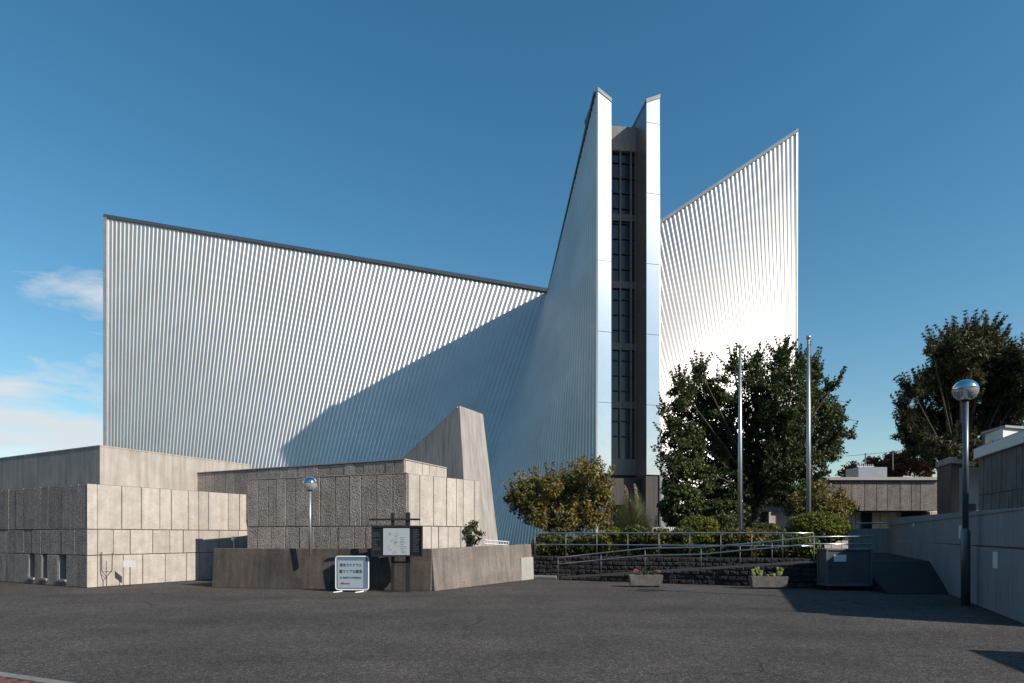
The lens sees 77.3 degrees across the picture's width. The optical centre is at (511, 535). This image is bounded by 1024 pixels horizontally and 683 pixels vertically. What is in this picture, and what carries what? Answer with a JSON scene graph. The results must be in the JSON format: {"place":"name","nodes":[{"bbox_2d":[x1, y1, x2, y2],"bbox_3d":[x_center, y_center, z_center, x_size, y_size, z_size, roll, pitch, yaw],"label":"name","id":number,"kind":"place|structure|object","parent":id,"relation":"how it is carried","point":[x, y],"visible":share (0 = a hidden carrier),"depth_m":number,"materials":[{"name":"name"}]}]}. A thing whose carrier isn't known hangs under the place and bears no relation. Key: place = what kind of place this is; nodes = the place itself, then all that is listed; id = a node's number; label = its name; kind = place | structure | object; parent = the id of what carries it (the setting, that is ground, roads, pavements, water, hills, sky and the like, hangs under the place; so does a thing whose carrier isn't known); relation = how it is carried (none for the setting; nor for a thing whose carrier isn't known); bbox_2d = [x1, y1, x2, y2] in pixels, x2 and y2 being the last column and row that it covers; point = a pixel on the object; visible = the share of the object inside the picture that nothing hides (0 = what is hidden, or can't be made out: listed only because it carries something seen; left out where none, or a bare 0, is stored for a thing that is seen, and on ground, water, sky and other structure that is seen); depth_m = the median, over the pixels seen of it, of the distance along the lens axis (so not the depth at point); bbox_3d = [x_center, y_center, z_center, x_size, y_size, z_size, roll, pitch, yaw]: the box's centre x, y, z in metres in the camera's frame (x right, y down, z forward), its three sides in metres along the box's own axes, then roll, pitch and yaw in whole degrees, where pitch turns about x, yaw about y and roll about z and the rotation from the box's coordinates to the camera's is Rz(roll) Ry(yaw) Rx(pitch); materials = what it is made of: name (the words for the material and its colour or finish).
{"place":"outdoors","nodes":[
{"label":"outdoors","id":0,"kind":"place"},
{"bbox_2d":[0,677,37,682],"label":"brick paving","id":1,"kind":"structure","parent":0,"point":[9,681],"depth_m":6.98,"materials":[{"name":"red brick"}]},
{"bbox_2d":[0,577,1023,682],"bbox_3d":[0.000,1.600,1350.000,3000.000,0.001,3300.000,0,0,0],"label":"ground","id":2,"kind":"structure","parent":0,"point":[557,630],"depth_m":10.29,"materials":[{"name":"grey asphalt"}]},
{"bbox_2d":[0,672,74,682],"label":"kerb","id":3,"kind":"structure","parent":2,"relation":"on","point":[24,677],"depth_m":7.10,"materials":[{"name":"concrete"}]},
{"bbox_2d":[101,552,112,586],"bbox_3d":[-12.660,1.050,20.000,0.362,1.100,0.027,0,0,0],"label":"forked stake","id":4,"kind":"object","parent":2,"relation":"on","point":[107,571],"visible":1,"depth_m":19.99,"materials":[{"name":"grey metal"}]},
{"bbox_2d":[0,445,249,587],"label":"concrete annex","id":5,"kind":"object","parent":2,"relation":"on","point":[68,517],"visible":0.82,"depth_m":21.99,"materials":[{"name":"grey concrete"}]},
{"bbox_2d":[26,554,34,579],"bbox_3d":[-16.027,1.032,21.484,0.470,0.837,0.284,0,0,30],"label":"window","id":6,"kind":"structure","parent":5,"relation":"in","point":[31,556],"depth_m":21.54,"materials":[{"name":"grey glass"}]},
{"bbox_2d":[39,554,47,580],"bbox_3d":[-15.293,1.032,21.067,0.403,0.837,0.284,0,0,30],"label":"window","id":7,"kind":"structure","parent":5,"relation":"in","point":[44,557],"depth_m":21.10,"materials":[{"name":"grey glass"}]},
{"bbox_2d":[56,555,65,581],"bbox_3d":[-14.323,1.032,20.514,0.550,0.837,0.284,0,0,30],"label":"window","id":8,"kind":"structure","parent":5,"relation":"in","point":[61,558],"depth_m":20.60,"materials":[{"name":"grey glass"}]},
{"bbox_2d":[123,560,134,586],"bbox_3d":[-12.063,1.186,20.189,0.360,0.829,0.049,0,0,-6],"label":"plate sign","id":9,"kind":"object","parent":2,"relation":"on","point":[129,563],"visible":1,"depth_m":20.17,"materials":[{"name":"white metal"}]},
{"bbox_2d":[231,537,236,547],"bbox_3d":[-9.817,0.808,22.600,0.177,1.584,0.173,0,0,0],"label":"garden light","id":10,"kind":"object","parent":2,"relation":"on","point":[233,539],"visible":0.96,"depth_m":22.57,"materials":[{"name":"white paint"}]},
{"bbox_2d":[197,459,478,548],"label":"concrete pavilion","id":11,"kind":"structure","parent":2,"relation":"on","point":[349,500],"depth_m":20.43,"materials":[{"name":"grey concrete"}]},
{"bbox_2d":[333,556,368,592],"bbox_3d":[-4.582,1.103,18.326,1.006,1.072,0.546,0,0,0],"label":"standing sign","id":12,"kind":"object","parent":2,"relation":"on","point":[351,573],"visible":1,"depth_m":18.29,"materials":[{"name":"white paint"}]},
{"bbox_2d":[212,544,533,590],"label":"wall","id":13,"kind":"structure","parent":2,"relation":"on","point":[435,569],"depth_m":19.57,"materials":[{"name":"concrete"}]},
{"bbox_2d":[463,520,485,545],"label":"shrub","id":14,"kind":"object","parent":13,"relation":"on","point":[472,525],"depth_m":20.97,"materials":[{"name":"green plant"}]},
{"bbox_2d":[484,540,508,544],"bbox_3d":[-0.541,0.233,22.701,0.057,0.226,1.664,0,0,30],"label":"white rack","id":15,"kind":"object","parent":13,"relation":"on","point":[495,542],"visible":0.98,"depth_m":22.63,"materials":[{"name":"metal"}]},
{"bbox_2d":[369,512,422,591],"bbox_3d":[-3.293,0.464,18.178,1.578,2.272,0.202,0,0,5],"label":"notice board","id":16,"kind":"object","parent":2,"relation":"on","point":[392,541],"visible":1,"depth_m":18.11,"materials":[{"name":"brown metal"}]},
{"bbox_2d":[401,406,497,545],"bbox_3d":[-4.000,-1.752,26.983,7.150,6.703,1.885,0,0,28],"label":"concrete wedge","id":17,"kind":"object","parent":2,"relation":"on","point":[454,441],"visible":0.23,"depth_m":25.60,"materials":[{"name":"grey concrete"}]},
{"bbox_2d":[46,579,1020,625],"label":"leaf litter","id":18,"kind":"object","parent":2,"relation":"on","point":[663,583],"visible":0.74,"depth_m":19.00,"materials":[{"name":"brown plant"}]},
{"bbox_2d":[534,575,556,579],"bbox_3d":[0.930,1.555,24.250,1.953,0.090,0.945,0,0,26],"label":"concrete step","id":19,"kind":"object","parent":2,"relation":"on","point":[549,577],"visible":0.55,"depth_m":23.74,"materials":[{"name":"grey concrete"}]},
{"bbox_2d":[628,569,662,586],"bbox_3d":[4.193,1.315,20.100,1.038,0.570,0.399,0,0,5],"label":"planter","id":20,"kind":"object","parent":2,"relation":"on","point":[643,578],"visible":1,"depth_m":19.93,"materials":[{"name":"concrete"}]},
{"bbox_2d":[636,589,660,591],"bbox_3d":[3.984,1.594,18.750,0.720,0.006,0.720,0,0,0],"label":"manhole cover","id":21,"kind":"object","parent":2,"relation":"on","point":[649,590],"visible":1,"depth_m":18.73,"materials":[{"name":"grey metal"}]},
{"bbox_2d":[532,556,811,576],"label":"terrace wall","id":22,"kind":"structure","parent":2,"relation":"on","point":[545,565],"depth_m":24.00,"materials":[{"name":"black stone"}]},
{"bbox_2d":[534,532,813,557],"bbox_3d":[5.667,0.379,23.689,10.050,1.042,0.048,0,0,18],"label":"terrace railing","id":23,"kind":"object","parent":22,"relation":"on","point":[658,544],"visible":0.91,"depth_m":23.73,"materials":[{"name":"metal"}]},
{"bbox_2d":[561,560,815,577],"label":"ramp","id":24,"kind":"structure","parent":2,"relation":"on","point":[732,566],"depth_m":22.49,"materials":[{"name":"concrete"}]},
{"bbox_2d":[560,562,864,588],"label":"ramp wall","id":25,"kind":"structure","parent":2,"relation":"on","point":[801,575],"depth_m":20.60,"materials":[{"name":"black stone"}]},
{"bbox_2d":[558,536,872,564],"bbox_3d":[6.264,0.784,21.257,10.152,1.592,0.776,0,0,21],"label":"ramp handrail","id":26,"kind":"object","parent":25,"relation":"on","point":[813,544],"visible":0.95,"depth_m":20.68,"materials":[{"name":"metal"}]},
{"bbox_2d":[748,567,787,588],"bbox_3d":[7.780,1.268,19.450,1.078,0.665,0.399,0,0,5],"label":"planter","id":27,"kind":"object","parent":2,"relation":"on","point":[778,580],"visible":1,"depth_m":19.29,"materials":[{"name":"concrete"}]},
{"bbox_2d":[816,548,872,589],"bbox_3d":[9.894,0.986,19.060,1.372,1.222,0.667,0,0,0],"label":"utility cart","id":28,"kind":"object","parent":2,"relation":"on","point":[844,566],"visible":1,"depth_m":18.77,"materials":[{"name":"metal"}]},
{"bbox_2d":[868,561,948,593],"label":"driveway ramp","id":29,"kind":"structure","parent":2,"relation":"on","point":[905,577],"depth_m":18.76,"materials":[{"name":"grey asphalt"}]},
{"bbox_2d":[952,379,978,605],"bbox_3d":[10.487,-1.009,14.800,0.524,5.218,0.524,0,0,0],"label":"street lamp","id":30,"kind":"object","parent":2,"relation":"on","point":[964,386],"visible":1,"depth_m":14.74,"materials":[{"name":"grey metal"}]},
{"bbox_2d":[974,430,1023,510],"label":"hall","id":31,"kind":"structure","parent":2,"relation":"on","point":[1001,473],"depth_m":21.84,"materials":[{"name":"concrete"}]},
{"bbox_2d":[981,425,1023,444],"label":"rooftop unit","id":32,"kind":"object","parent":31,"relation":"on","point":[991,435],"visible":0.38,"depth_m":25.36,"materials":[{"name":"white metal"}]},
{"bbox_2d":[0,0,1023,511],"label":"sky","id":33,"kind":"structure","parent":0,"point":[444,135],"materials":[{"name":"blue"}]},
{"bbox_2d":[598,483,664,540],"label":"pampas grass","id":34,"kind":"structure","parent":0,"point":[631,514],"depth_m":25.64,"materials":[{"name":"green plant"}]},
{"bbox_2d":[509,544,925,560],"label":"ground","id":35,"kind":"structure","parent":0,"point":[884,557],"depth_m":23.82,"materials":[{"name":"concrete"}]},
{"bbox_2d":[103,87,798,544],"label":"cathedral","id":36,"kind":"structure","parent":35,"relation":"on","point":[253,353],"depth_m":75.08,"materials":[{"name":"metal"}]},
{"bbox_2d":[611,510,621,542],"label":"door","id":37,"kind":"structure","parent":36,"relation":"in","point":[614,510],"depth_m":56.91,"materials":[{"name":"brown glass"}]},
{"bbox_2d":[532,551,790,557],"bbox_3d":[5.600,0.784,27.700,10.000,0.028,10.600,0,0,0],"label":"planting bed","id":38,"kind":"object","parent":35,"relation":"on","point":[681,556],"visible":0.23,"depth_m":24.04,"materials":[{"name":"soil"}]},
{"bbox_2d":[531,531,564,555],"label":"terrace shrub","id":39,"kind":"object","parent":38,"relation":"on","point":[544,539],"visible":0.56,"depth_m":25.32,"materials":[{"name":"green plant"}]},
{"bbox_2d":[502,454,616,537],"bbox_3d":[2.210,-1.345,28.032,5.313,4.289,3.516,0,0,0],"label":"flowering shrub","id":40,"kind":"object","parent":38,"relation":"on","point":[574,502],"visible":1,"depth_m":27.46,"materials":[{"name":"green plant"}]},
{"bbox_2d":[551,534,583,555],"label":"terrace shrub","id":41,"kind":"object","parent":38,"relation":"on","point":[560,551],"visible":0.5,"depth_m":25.14,"materials":[{"name":"green plant"}]},
{"bbox_2d":[572,531,607,555],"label":"terrace shrub","id":42,"kind":"object","parent":38,"relation":"on","point":[588,539],"visible":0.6,"depth_m":24.83,"materials":[{"name":"green plant"}]},
{"bbox_2d":[597,527,632,556],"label":"terrace shrub","id":43,"kind":"object","parent":38,"relation":"on","point":[605,538],"visible":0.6,"depth_m":24.61,"materials":[{"name":"green plant"}]},
{"bbox_2d":[615,524,653,555],"bbox_3d":[4.778,0.214,24.645,1.557,1.363,1.297,0,0,0],"label":"terrace shrub","id":44,"kind":"object","parent":38,"relation":"on","point":[637,538],"visible":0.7,"depth_m":24.34,"materials":[{"name":"green plant"}]},
{"bbox_2d":[643,526,676,554],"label":"terrace shrub","id":45,"kind":"object","parent":38,"relation":"on","point":[662,539],"visible":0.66,"depth_m":24.07,"materials":[{"name":"green plant"}]},
{"bbox_2d":[665,525,703,556],"bbox_3d":[6.475,0.223,24.117,1.502,1.274,1.305,0,0,0],"label":"terrace shrub","id":46,"kind":"object","parent":38,"relation":"on","point":[682,539],"visible":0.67,"depth_m":23.82,"materials":[{"name":"green plant"}]},
{"bbox_2d":[676,514,719,531],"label":"round bush","id":47,"kind":"object","parent":38,"relation":"on","point":[702,523],"visible":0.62,"depth_m":24.77,"materials":[{"name":"green plant"}]},
{"bbox_2d":[691,531,725,556],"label":"terrace shrub","id":48,"kind":"object","parent":38,"relation":"on","point":[710,538],"visible":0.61,"depth_m":23.57,"materials":[{"name":"green plant"}]},
{"bbox_2d":[711,512,737,530],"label":"leafy bush","id":49,"kind":"object","parent":38,"relation":"on","point":[724,520],"visible":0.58,"depth_m":27.70,"materials":[{"name":"green plant"}]},
{"bbox_2d":[711,525,750,556],"bbox_3d":[8.110,0.260,23.606,1.489,1.312,1.296,0,0,0],"label":"terrace shrub","id":50,"kind":"object","parent":38,"relation":"on","point":[729,538],"visible":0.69,"depth_m":23.31,"materials":[{"name":"green plant"}]},
{"bbox_2d":[737,344,742,529],"bbox_3d":[9.262,-3.493,26.000,0.400,8.587,0.390,0,0,0],"label":"flagpole","id":51,"kind":"object","parent":38,"relation":"on","point":[740,423],"visible":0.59,"depth_m":25.94,"materials":[{"name":"metal"}]},
{"bbox_2d":[735,526,773,556],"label":"terrace shrub","id":52,"kind":"object","parent":38,"relation":"on","point":[760,538],"visible":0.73,"depth_m":23.07,"materials":[{"name":"green plant"}]},
{"bbox_2d":[762,534,796,557],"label":"terrace shrub","id":53,"kind":"object","parent":38,"relation":"on","point":[777,552],"visible":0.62,"depth_m":22.80,"materials":[{"name":"green plant"}]},
{"bbox_2d":[789,531,821,558],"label":"terrace shrub","id":54,"kind":"object","parent":38,"relation":"on","point":[805,552],"visible":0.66,"depth_m":22.58,"materials":[{"name":"green plant"}]},
{"bbox_2d":[656,482,706,528],"bbox_3d":[8.242,-0.909,31.012,2.501,3.433,1.964,0,0,0],"label":"dark bush","id":55,"kind":"object","parent":35,"relation":"on","point":[672,513],"visible":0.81,"depth_m":30.49,"materials":[{"name":"green plant"}]},
{"bbox_2d":[703,497,753,527],"bbox_3d":[10.274,-0.545,31.029,2.777,2.710,2.264,0,0,0],"label":"shade bush","id":56,"kind":"object","parent":35,"relation":"on","point":[718,506],"visible":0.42,"depth_m":30.44,"materials":[{"name":"green plant"}]},
{"bbox_2d":[650,334,857,528],"bbox_3d":[13.124,-5.167,34.076,11.588,12.080,7.217,0,0,7],"label":"broadleaf tree","id":57,"kind":"object","parent":35,"relation":"on","point":[781,433],"visible":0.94,"depth_m":33.03,"materials":[{"name":"green plant"}]},
{"bbox_2d":[743,521,786,534],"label":"leafy bush","id":58,"kind":"object","parent":35,"relation":"on","point":[772,527],"visible":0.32,"depth_m":27.68,"materials":[{"name":"green plant"}]},
{"bbox_2d":[806,335,811,512],"bbox_3d":[11.675,-3.554,25.200,0.400,8.708,0.390,0,0,0],"label":"flagpole","id":59,"kind":"object","parent":35,"relation":"on","point":[808,464],"visible":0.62,"depth_m":25.14,"materials":[{"name":"metal"}]},
{"bbox_2d":[784,510,851,555],"bbox_3d":[11.299,-0.066,23.578,2.353,1.764,1.919,0,0,0],"label":"round bush","id":60,"kind":"object","parent":35,"relation":"on","point":[824,523],"visible":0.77,"depth_m":23.06,"materials":[{"name":"green plant"}]},
{"bbox_2d":[780,478,859,547],"bbox_3d":[14.006,-0.893,28.868,3.671,3.406,1.932,0,0,-18],"label":"pale shrub","id":61,"kind":"object","parent":35,"relation":"on","point":[840,505],"visible":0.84,"depth_m":28.66,"materials":[{"name":"green plant"}]},
{"bbox_2d":[848,521,888,552],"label":"white wall","id":62,"kind":"structure","parent":35,"relation":"on","point":[881,540],"depth_m":30.18,"materials":[{"name":"concrete"}]},
{"bbox_2d":[835,452,935,476],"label":"autumn bush","id":63,"kind":"object","parent":35,"relation":"on","point":[916,467],"visible":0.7,"depth_m":49.42,"materials":[{"name":"red plant"}]},
{"bbox_2d":[887,507,1023,622],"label":"white wall","id":64,"kind":"structure","parent":35,"relation":"on","point":[997,560],"depth_m":14.67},
{"bbox_2d":[889,309,1023,470],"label":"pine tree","id":65,"kind":"object","parent":35,"relation":"on","point":[984,355],"visible":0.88,"depth_m":44.83,"materials":[{"name":"green plant"}]},
{"bbox_2d":[959,467,978,511],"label":"link block","id":66,"kind":"structure","parent":35,"relation":"on","point":[973,488],"depth_m":28.00,"materials":[{"name":"grey concrete"}]},
{"bbox_2d":[702,477,936,547],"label":"parish hall","id":67,"kind":"structure","parent":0,"point":[880,499],"depth_m":35.60,"materials":[{"name":"concrete"}]},
{"bbox_2d":[761,512,768,523],"bbox_3d":[14.587,-0.900,36.915,0.461,1.000,0.030,0,0,0],"label":"window","id":68,"kind":"structure","parent":67,"relation":"in","point":[764,515],"depth_m":36.90,"materials":[{"name":"black glass"}]},
{"bbox_2d":[846,464,886,476],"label":"roof shed","id":69,"kind":"structure","parent":67,"relation":"on","point":[866,471],"depth_m":39.25,"materials":[{"name":"white paint"}]},
{"bbox_2d":[862,513,871,528],"bbox_3d":[20.468,-0.475,36.915,0.577,1.750,0.030,0,0,0],"label":"window","id":70,"kind":"structure","parent":67,"relation":"in","point":[866,517],"depth_m":36.90,"materials":[{"name":"black glass"}]},
{"bbox_2d":[850,450,902,469],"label":"antenna mast","id":71,"kind":"object","parent":67,"relation":"on","point":[892,451],"visible":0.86,"depth_m":40.99,"materials":[{"name":"grey metal"}]},
{"bbox_2d":[902,512,929,516],"bbox_3d":[23.293,-0.490,36.915,1.614,1.780,0.030,0,0,0],"label":"window","id":72,"kind":"structure","parent":67,"relation":"in","point":[904,514],"depth_m":36.90,"materials":[{"name":"black glass"}]},
{"bbox_2d":[936,457,974,513],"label":"block","id":73,"kind":"structure","parent":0,"point":[948,484],"depth_m":29.47,"materials":[{"name":"concrete"}]},
{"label":"terrace soil","id":74,"kind":"structure","parent":0,"visible":0},
{"bbox_2d":[303,477,316,555],"bbox_3d":[-6.028,-0.579,19.100,0.430,2.358,0.430,0,0,0],"label":"street lamp","id":75,"kind":"object","parent":74,"relation":"on","point":[309,480],"visible":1,"depth_m":19.06,"materials":[{"name":"silver metal"}]}
]}

